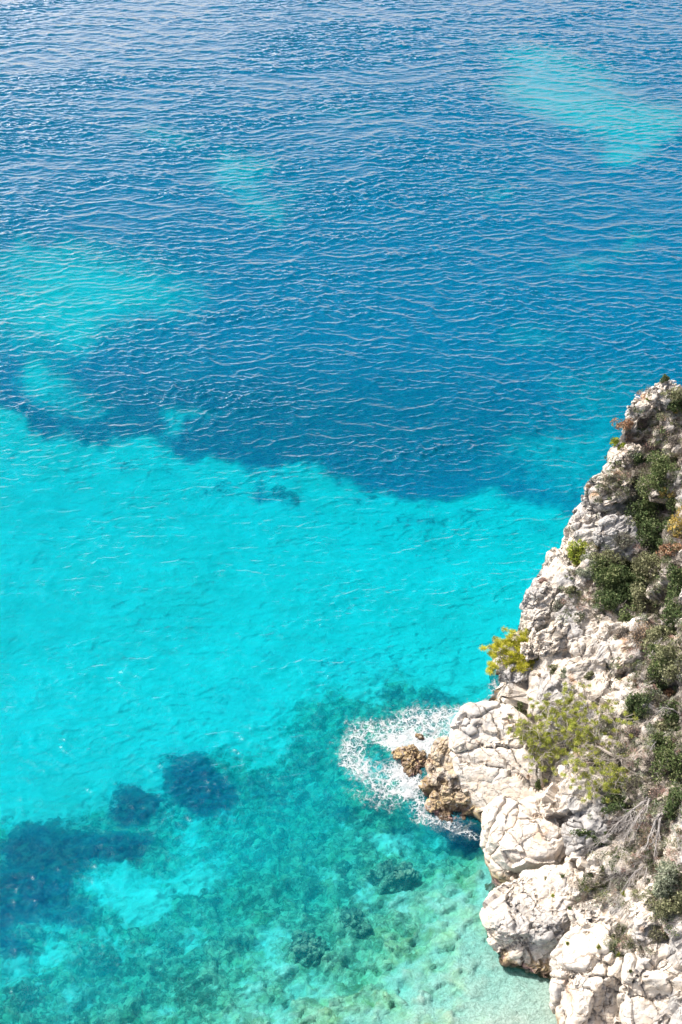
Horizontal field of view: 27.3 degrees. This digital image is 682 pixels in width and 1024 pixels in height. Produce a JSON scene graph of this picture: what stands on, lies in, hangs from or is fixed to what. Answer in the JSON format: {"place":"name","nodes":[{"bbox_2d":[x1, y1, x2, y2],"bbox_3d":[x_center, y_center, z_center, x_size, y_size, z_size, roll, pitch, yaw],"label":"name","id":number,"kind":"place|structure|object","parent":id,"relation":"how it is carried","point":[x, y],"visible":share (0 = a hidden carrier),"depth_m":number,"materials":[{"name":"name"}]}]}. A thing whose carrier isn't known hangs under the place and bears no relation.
{"place":"outdoors","nodes":[
{"label":"outdoors","id":0,"kind":"place"},
{"bbox_2d":[0,0,681,1023],"bbox_3d":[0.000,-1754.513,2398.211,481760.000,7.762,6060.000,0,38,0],"label":"seabed","id":1,"kind":"structure","parent":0,"point":[230,618],"depth_m":165.48,"materials":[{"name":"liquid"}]},
{"bbox_2d":[2,980,40,1008],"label":"boulder","id":2,"kind":"object","parent":1,"relation":"on","point":[21,994],"visible":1,"depth_m":104.70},
{"bbox_2d":[85,943,117,973],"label":"boulder","id":3,"kind":"object","parent":1,"relation":"on","point":[105,958],"visible":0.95,"depth_m":107.50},
{"bbox_2d":[164,942,183,955],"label":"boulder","id":4,"kind":"object","parent":1,"relation":"on","point":[170,946],"visible":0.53,"depth_m":108.22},
{"bbox_2d":[288,929,325,966],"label":"boulder","id":5,"kind":"object","parent":1,"relation":"on","point":[304,946],"visible":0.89,"depth_m":106.55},
{"bbox_2d":[338,907,371,938],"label":"boulder","id":6,"kind":"object","parent":1,"relation":"on","point":[349,916],"visible":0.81,"depth_m":108.58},
{"bbox_2d":[365,859,418,893],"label":"boulder","id":7,"kind":"object","parent":1,"relation":"on","point":[389,876],"visible":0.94,"depth_m":111.77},
{"bbox_2d":[448,700,544,822],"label":"boulder","id":8,"kind":"object","parent":1,"relation":"on","point":[490,763],"visible":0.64,"depth_m":113.74,"materials":[{"name":"stone"}]},
{"bbox_2d":[480,795,565,887],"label":"boulder","id":9,"kind":"object","parent":1,"relation":"on","point":[517,837],"visible":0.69,"depth_m":107.99,"materials":[{"name":"stone"}]},
{"bbox_2d":[479,862,595,979],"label":"boulder","id":10,"kind":"object","parent":1,"relation":"on","point":[525,921],"visible":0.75,"depth_m":103.05,"materials":[{"name":"stone"}]},
{"bbox_2d":[549,915,623,1023],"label":"boulder","id":11,"kind":"object","parent":1,"relation":"on","point":[586,984],"visible":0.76,"depth_m":98.30,"materials":[{"name":"stone"}]},
{"bbox_2d":[0,0,681,786],"bbox_3d":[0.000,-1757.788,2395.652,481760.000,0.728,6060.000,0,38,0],"label":"sea","id":12,"kind":"structure","parent":0,"point":[328,20],"depth_m":235.56,"materials":[{"name":"liquid"}]},
{"bbox_2d":[391,744,426,771],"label":"boulder","id":13,"kind":"object","parent":12,"relation":"in","point":[408,752],"visible":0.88,"depth_m":118.79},
{"bbox_2d":[400,765,420,784],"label":"boulder","id":14,"kind":"object","parent":12,"relation":"in","point":[410,772],"visible":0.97,"depth_m":117.92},
{"bbox_2d":[402,758,422,778],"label":"boulder","id":15,"kind":"object","parent":12,"relation":"in","point":[410,763],"visible":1,"depth_m":118.20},
{"bbox_2d":[337,679,498,839],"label":"sea foam","id":16,"kind":"object","parent":12,"relation":"on","point":[406,737],"visible":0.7,"depth_m":120.39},
{"bbox_2d":[424,790,472,843],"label":"boulder","id":17,"kind":"object","parent":12,"relation":"in","point":[434,805],"visible":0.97,"depth_m":114.26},
{"bbox_2d":[472,383,681,1023],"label":"cliff","id":18,"kind":"structure","parent":0,"point":[587,648],"depth_m":114.67,"materials":[{"name":"stone"}]},
{"bbox_2d":[418,736,481,844],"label":"boulder","id":19,"kind":"object","parent":18,"relation":"on","point":[441,777],"visible":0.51,"depth_m":114.82,"materials":[{"name":"stone"}]},
{"bbox_2d":[480,626,538,675],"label":"pine tree","id":20,"kind":"object","parent":18,"relation":"on","point":[498,650],"visible":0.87,"depth_m":120.74,"materials":[{"name":"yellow plant"}]},
{"bbox_2d":[498,661,531,684],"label":"boulder","id":21,"kind":"object","parent":18,"relation":"on","point":[509,676],"visible":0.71,"depth_m":120.05,"materials":[{"name":"grey stone"}]},
{"bbox_2d":[514,701,526,714],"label":"bush","id":22,"kind":"object","parent":18,"relation":"on","point":[520,707],"visible":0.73,"depth_m":119.01,"materials":[{"name":"green plant"}]},
{"bbox_2d":[520,628,538,660],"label":"boulder","id":23,"kind":"object","parent":18,"relation":"on","point":[526,650],"visible":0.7,"depth_m":119.61,"materials":[{"name":"stone"}]},
{"bbox_2d":[519,580,559,630],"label":"boulder","id":24,"kind":"object","parent":18,"relation":"on","point":[535,605],"visible":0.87,"depth_m":120.93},
{"bbox_2d":[533,621,569,657],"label":"boulder","id":25,"kind":"object","parent":18,"relation":"on","point":[550,640],"visible":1,"depth_m":117.58,"materials":[{"name":"stone"}]},
{"bbox_2d":[547,664,557,674],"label":"bush","id":26,"kind":"object","parent":18,"relation":"on","point":[553,667],"visible":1,"depth_m":116.92,"materials":[{"name":"green plant"}]},
{"bbox_2d":[549,598,567,611],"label":"dry shrub","id":27,"kind":"object","parent":18,"relation":"on","point":[558,605],"visible":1,"depth_m":119.61,"materials":[{"name":"grey plant"}]},
{"bbox_2d":[549,542,571,566],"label":"boulder","id":28,"kind":"object","parent":18,"relation":"on","point":[561,551],"visible":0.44,"depth_m":122.47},
{"bbox_2d":[506,680,638,806],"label":"pine tree","id":29,"kind":"object","parent":18,"relation":"on","point":[544,737],"visible":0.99,"depth_m":110.90,"materials":[{"name":"green plant"}]},
{"bbox_2d":[564,585,582,595],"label":"bush","id":30,"kind":"object","parent":18,"relation":"on","point":[572,589],"visible":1,"depth_m":119.31,"materials":[{"name":"green plant"}]},
{"bbox_2d":[566,539,589,566],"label":"bush","id":31,"kind":"object","parent":18,"relation":"on","point":[575,556],"visible":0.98,"depth_m":121.33,"materials":[{"name":"green plant"}]},
{"bbox_2d":[567,510,597,532],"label":"boulder","id":32,"kind":"object","parent":18,"relation":"on","point":[576,521],"visible":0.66,"depth_m":122.64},
{"bbox_2d":[561,797,617,856],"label":"boulder","id":33,"kind":"object","parent":18,"relation":"on","point":[580,820],"visible":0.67,"depth_m":105.84,"materials":[{"name":"grey stone"}]},
{"bbox_2d":[569,828,595,838],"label":"bush","id":34,"kind":"object","parent":33,"relation":"on","point":[583,833],"visible":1,"depth_m":105.27,"materials":[{"name":"green plant"}]},
{"bbox_2d":[584,671,594,680],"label":"bush","id":35,"kind":"object","parent":18,"relation":"on","point":[589,675],"visible":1,"depth_m":114.96,"materials":[{"name":"green plant"}]},
{"bbox_2d":[566,898,615,930],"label":"boulder","id":36,"kind":"object","parent":18,"relation":"on","point":[580,917],"visible":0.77,"depth_m":100.56,"materials":[{"name":"stone"}]},
{"bbox_2d":[575,554,606,578],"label":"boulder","id":37,"kind":"object","parent":18,"relation":"on","point":[582,571],"visible":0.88,"depth_m":119.88,"materials":[{"name":"grey stone"}]},
{"bbox_2d":[587,704,603,739],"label":"dead tree","id":38,"kind":"object","parent":18,"relation":"on","point":[593,724],"visible":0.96,"depth_m":110.68,"materials":[{"name":"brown wood"}]},
{"bbox_2d":[585,751,611,766],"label":"dry shrub","id":39,"kind":"object","parent":18,"relation":"on","point":[592,761],"visible":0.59,"depth_m":108.57,"materials":[{"name":"brown plant"}]},
{"bbox_2d":[597,869,610,885],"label":"dry shrub","id":40,"kind":"object","parent":18,"relation":"on","point":[602,875],"visible":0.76,"depth_m":103.48,"materials":[{"name":"brown plant"}]},
{"bbox_2d":[581,469,631,512],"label":"boulder","id":41,"kind":"object","parent":18,"relation":"on","point":[605,505],"visible":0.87,"depth_m":122.62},
{"bbox_2d":[602,474,628,484],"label":"dry shrub","id":42,"kind":"object","parent":41,"relation":"on","point":[611,479],"visible":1,"depth_m":122.10,"materials":[{"name":"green plant"}]},
{"bbox_2d":[536,380,681,957],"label":"scrub","id":43,"kind":"object","parent":18,"relation":"on","point":[590,884],"visible":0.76,"depth_m":109.47,"materials":[{"name":"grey plant"}]},
{"bbox_2d":[588,549,629,566],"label":"bush","id":44,"kind":"object","parent":18,"relation":"on","point":[609,554],"visible":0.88,"depth_m":119.75,"materials":[{"name":"green plant"}]},
{"bbox_2d":[589,555,632,591],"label":"bush","id":45,"kind":"object","parent":18,"relation":"on","point":[611,576],"visible":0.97,"depth_m":118.50,"materials":[{"name":"green plant"}]},
{"bbox_2d":[593,586,634,611],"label":"bush","id":46,"kind":"object","parent":18,"relation":"on","point":[609,599],"visible":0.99,"depth_m":117.58,"materials":[{"name":"green plant"}]},
{"bbox_2d":[601,788,626,808],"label":"bush","id":47,"kind":"object","parent":18,"relation":"on","point":[612,797],"visible":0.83,"depth_m":105.76,"materials":[{"name":"green plant"}]},
{"bbox_2d":[600,801,631,816],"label":"bush","id":48,"kind":"object","parent":18,"relation":"on","point":[610,806],"visible":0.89,"depth_m":104.95,"materials":[{"name":"green plant"}]},
{"bbox_2d":[592,514,640,562],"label":"boulder","id":49,"kind":"object","parent":18,"relation":"on","point":[608,527],"visible":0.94,"depth_m":120.22,"materials":[{"name":"grey stone"}]},
{"bbox_2d":[611,528,637,552],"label":"dry shrub","id":50,"kind":"object","parent":49,"relation":"on","point":[622,543],"visible":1,"depth_m":119.67,"materials":[{"name":"grey plant"}]},
{"bbox_2d":[628,544,650,561],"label":"dry shrub","id":51,"kind":"object","parent":49,"relation":"on","point":[641,550],"visible":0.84,"depth_m":119.79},
{"bbox_2d":[609,437,625,449],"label":"bush","id":52,"kind":"object","parent":18,"relation":"on","point":[615,440],"visible":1,"depth_m":124.74,"materials":[{"name":"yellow plant"}]},
{"bbox_2d":[581,797,653,867],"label":"dead tree","id":53,"kind":"object","parent":18,"relation":"on","point":[630,818],"visible":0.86,"depth_m":103.61,"materials":[{"name":"grey wood"}]},
{"bbox_2d":[612,623,629,639],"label":"dry shrub","id":54,"kind":"object","parent":18,"relation":"on","point":[623,631],"visible":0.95,"depth_m":115.50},
{"bbox_2d":[594,851,648,909],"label":"dead tree","id":55,"kind":"object","parent":18,"relation":"on","point":[635,871],"visible":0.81,"depth_m":100.96,"materials":[{"name":"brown wood"}]},
{"bbox_2d":[608,744,634,764],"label":"dry shrub","id":56,"kind":"object","parent":18,"relation":"on","point":[621,750],"visible":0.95,"depth_m":107.55,"materials":[{"name":"brown plant"}]},
{"bbox_2d":[595,565,648,600],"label":"bush","id":57,"kind":"object","parent":18,"relation":"on","point":[626,589],"visible":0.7,"depth_m":118.55,"materials":[{"name":"green plant"}]},
{"bbox_2d":[610,417,634,429],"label":"bush","id":58,"kind":"object","parent":18,"relation":"on","point":[628,424],"visible":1,"depth_m":124.63,"materials":[{"name":"orange plant"}]},
{"bbox_2d":[612,560,634,577],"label":"bush","id":59,"kind":"object","parent":18,"relation":"on","point":[628,564],"visible":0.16,"depth_m":121.45,"materials":[{"name":"green plant"}]},
{"bbox_2d":[613,876,635,895],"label":"dry shrub","id":60,"kind":"object","parent":18,"relation":"on","point":[618,887],"visible":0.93,"depth_m":100.62,"materials":[{"name":"grey plant"}]},
{"bbox_2d":[614,901,637,933],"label":"dead tree","id":61,"kind":"object","parent":18,"relation":"on","point":[621,912],"visible":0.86,"depth_m":99.00,"materials":[{"name":"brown wood"}]},
{"bbox_2d":[611,443,641,468],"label":"boulder","id":62,"kind":"object","parent":18,"relation":"on","point":[621,454],"visible":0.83,"depth_m":123.37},
{"bbox_2d":[619,429,635,444],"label":"dry shrub","id":63,"kind":"object","parent":18,"relation":"on","point":[628,439],"visible":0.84,"depth_m":125.00,"materials":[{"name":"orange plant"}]},
{"bbox_2d":[617,603,645,622],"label":"bush","id":64,"kind":"object","parent":18,"relation":"on","point":[628,616],"visible":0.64,"depth_m":116.43,"materials":[{"name":"green plant"}]},
{"bbox_2d":[622,724,640,743],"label":"dry shrub","id":65,"kind":"object","parent":18,"relation":"on","point":[634,731],"visible":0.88,"depth_m":108.25,"materials":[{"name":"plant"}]},
{"bbox_2d":[620,776,646,794],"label":"dry shrub","id":66,"kind":"object","parent":18,"relation":"on","point":[635,782],"visible":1,"depth_m":105.41,"materials":[{"name":"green plant"}]},
{"bbox_2d":[623,499,648,529],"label":"bush","id":67,"kind":"object","parent":18,"relation":"on","point":[639,515],"visible":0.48,"depth_m":121.73,"materials":[{"name":"green plant"}]},
{"bbox_2d":[624,691,649,720],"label":"bush","id":68,"kind":"object","parent":18,"relation":"on","point":[630,703],"visible":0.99,"depth_m":108.90,"materials":[{"name":"green plant"}]},
{"bbox_2d":[627,398,653,419],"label":"boulder","id":69,"kind":"object","parent":18,"relation":"on","point":[640,404],"visible":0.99,"depth_m":123.58,"materials":[{"name":"stone"}]},
{"bbox_2d":[626,620,656,650],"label":"dry tree","id":70,"kind":"object","parent":18,"relation":"on","point":[638,633],"visible":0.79,"depth_m":113.61,"materials":[{"name":"beige plant"}]},
{"bbox_2d":[633,417,650,430],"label":"dry shrub","id":71,"kind":"object","parent":18,"relation":"on","point":[647,420],"visible":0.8,"depth_m":125.26,"materials":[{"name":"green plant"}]},
{"bbox_2d":[629,580,655,611],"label":"bush","id":72,"kind":"object","parent":18,"relation":"on","point":[637,593],"visible":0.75,"depth_m":117.09,"materials":[{"name":"green plant"}]},
{"bbox_2d":[633,450,654,467],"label":"bush","id":73,"kind":"object","parent":18,"relation":"on","point":[639,459],"visible":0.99,"depth_m":122.87,"materials":[{"name":"green plant"}]},
{"bbox_2d":[630,551,660,582],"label":"bush","id":74,"kind":"object","parent":18,"relation":"on","point":[641,568],"visible":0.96,"depth_m":118.74,"materials":[{"name":"green plant"}]},
{"bbox_2d":[625,883,666,951],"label":"boulder","id":75,"kind":"object","parent":18,"relation":"on","point":[641,921],"visible":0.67,"depth_m":96.56,"materials":[{"name":"stone"}]},
{"bbox_2d":[638,833,655,848],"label":"dry shrub","id":76,"kind":"object","parent":18,"relation":"on","point":[644,841],"visible":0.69,"depth_m":102.43,"materials":[{"name":"brown plant"}]},
{"bbox_2d":[634,529,662,555],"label":"bush","id":77,"kind":"object","parent":18,"relation":"on","point":[657,544],"visible":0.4,"depth_m":119.97,"materials":[{"name":"green plant"}]},
{"bbox_2d":[638,752,658,773],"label":"dry shrub","id":78,"kind":"object","parent":18,"relation":"on","point":[647,760],"visible":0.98,"depth_m":105.18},
{"bbox_2d":[617,938,681,1023],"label":"boulder","id":79,"kind":"object","parent":18,"relation":"on","point":[649,981],"visible":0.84,"depth_m":95.37,"materials":[{"name":"stone"}]},
{"bbox_2d":[634,812,664,862],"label":"dead tree","id":80,"kind":"object","parent":18,"relation":"on","point":[659,817],"visible":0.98,"depth_m":101.14,"materials":[{"name":"grey wood"}]},
{"bbox_2d":[637,489,662,522],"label":"bush","id":81,"kind":"object","parent":18,"relation":"on","point":[651,508],"visible":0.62,"depth_m":121.84,"materials":[{"name":"green plant"}]},
{"bbox_2d":[642,440,661,455],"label":"dry shrub","id":82,"kind":"object","parent":18,"relation":"on","point":[649,447],"visible":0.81,"depth_m":123.78,"materials":[{"name":"brown plant"}]},
{"bbox_2d":[636,516,670,542],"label":"bush","id":83,"kind":"object","parent":18,"relation":"on","point":[649,526],"visible":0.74,"depth_m":120.03,"materials":[{"name":"green plant"}]},
{"bbox_2d":[634,449,678,500],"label":"bush","id":84,"kind":"object","parent":18,"relation":"on","point":[659,466],"visible":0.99,"depth_m":119.88,"materials":[{"name":"green plant"}]},
{"bbox_2d":[647,924,666,943],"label":"dry shrub","id":85,"kind":"object","parent":18,"relation":"on","point":[656,933],"visible":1,"depth_m":96.14,"materials":[{"name":"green plant"}]},
{"bbox_2d":[648,785,665,799],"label":"dry shrub","id":86,"kind":"object","parent":18,"relation":"on","point":[656,792],"visible":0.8,"depth_m":103.89,"materials":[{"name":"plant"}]},
{"bbox_2d":[646,665,669,689],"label":"bush","id":87,"kind":"object","parent":18,"relation":"on","point":[660,685],"visible":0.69,"depth_m":109.77,"materials":[{"name":"green plant"}]},
{"bbox_2d":[649,693,666,706],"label":"dry shrub","id":88,"kind":"object","parent":18,"relation":"on","point":[658,697],"visible":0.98,"depth_m":109.11,"materials":[{"name":"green plant"}]},
{"bbox_2d":[640,624,676,654],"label":"bush","id":89,"kind":"object","parent":18,"relation":"on","point":[658,632],"visible":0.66,"depth_m":112.30,"materials":[{"name":"green plant"}]},
{"bbox_2d":[645,380,674,409],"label":"boulder","id":90,"kind":"object","parent":18,"relation":"on","point":[655,396],"visible":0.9,"depth_m":123.35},
{"bbox_2d":[643,644,676,674],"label":"bush","id":91,"kind":"object","parent":18,"relation":"on","point":[658,662],"visible":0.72,"depth_m":109.55,"materials":[{"name":"green plant"}]},
{"bbox_2d":[642,703,678,727],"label":"dead tree","id":92,"kind":"object","parent":18,"relation":"on","point":[651,719],"visible":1,"depth_m":107.13,"materials":[{"name":"grey wood"}]},
{"bbox_2d":[647,730,675,763],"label":"bush","id":93,"kind":"object","parent":18,"relation":"on","point":[658,737],"visible":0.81,"depth_m":105.60,"materials":[{"name":"green plant"}]},
{"bbox_2d":[651,860,678,898],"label":"bush","id":94,"kind":"object","parent":18,"relation":"on","point":[659,889],"visible":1,"depth_m":95.66,"materials":[{"name":"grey plant"}]},
{"bbox_2d":[653,718,676,731],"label":"bush","id":95,"kind":"object","parent":18,"relation":"on","point":[662,726],"visible":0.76,"depth_m":107.43,"materials":[{"name":"green plant"}]},
{"bbox_2d":[649,743,681,784],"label":"bush","id":96,"kind":"object","parent":18,"relation":"on","point":[668,756],"visible":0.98,"depth_m":104.10,"materials":[{"name":"green plant"}]},
{"bbox_2d":[658,487,675,498],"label":"bush","id":97,"kind":"object","parent":18,"relation":"on","point":[670,495],"visible":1,"depth_m":119.58,"materials":[{"name":"green plant"}]},
{"bbox_2d":[655,642,681,684],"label":"bush","id":98,"kind":"object","parent":18,"relation":"on","point":[669,653],"visible":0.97,"depth_m":108.35,"materials":[{"name":"green plant"}]},
{"bbox_2d":[655,889,681,918],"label":"bush","id":99,"kind":"object","parent":18,"relation":"on","point":[674,907],"visible":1,"depth_m":95.11,"materials":[{"name":"green plant"}]},
{"bbox_2d":[656,543,681,556],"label":"bush","id":100,"kind":"object","parent":18,"relation":"on","point":[664,549],"visible":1,"depth_m":117.01,"materials":[{"name":"orange plant"}]},
{"bbox_2d":[659,698,679,731],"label":"bush","id":101,"kind":"object","parent":18,"relation":"on","point":[673,715],"visible":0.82,"depth_m":107.80,"materials":[{"name":"green plant"}]},
{"bbox_2d":[663,688,676,696],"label":"bush","id":102,"kind":"object","parent":18,"relation":"on","point":[669,690],"visible":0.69,"depth_m":109.89,"materials":[{"name":"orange plant"}]},
{"bbox_2d":[660,604,681,630],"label":"bush","id":103,"kind":"object","parent":18,"relation":"on","point":[676,613],"visible":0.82,"depth_m":112.60,"materials":[{"name":"green plant"}]},
{"bbox_2d":[665,497,676,516],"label":"bush","id":104,"kind":"object","parent":18,"relation":"on","point":[672,502],"visible":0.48,"depth_m":119.65,"materials":[{"name":"green plant"}]},
{"bbox_2d":[661,386,681,404],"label":"bush","id":105,"kind":"object","parent":18,"relation":"on","point":[675,394],"visible":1,"depth_m":122.20,"materials":[{"name":"green plant"}]},
{"bbox_2d":[662,787,681,819],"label":"bush","id":106,"kind":"object","parent":18,"relation":"on","point":[671,804],"visible":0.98,"depth_m":100.60,"materials":[{"name":"green plant"}]},
{"bbox_2d":[664,563,681,616],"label":"bush","id":107,"kind":"object","parent":18,"relation":"on","point":[675,579],"visible":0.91,"depth_m":113.65,"materials":[{"name":"green plant"}]},
{"bbox_2d":[665,434,680,450],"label":"dry shrub","id":108,"kind":"object","parent":18,"relation":"on","point":[674,441],"visible":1,"depth_m":121.54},
{"bbox_2d":[667,506,681,538],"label":"bush","id":109,"kind":"object","parent":18,"relation":"on","point":[675,520],"visible":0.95,"depth_m":117.97,"materials":[{"name":"yellow plant"}]},
{"bbox_2d":[667,396,681,411],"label":"bush","id":110,"kind":"object","parent":18,"relation":"on","point":[673,407],"visible":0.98,"depth_m":122.72,"materials":[{"name":"green plant"}]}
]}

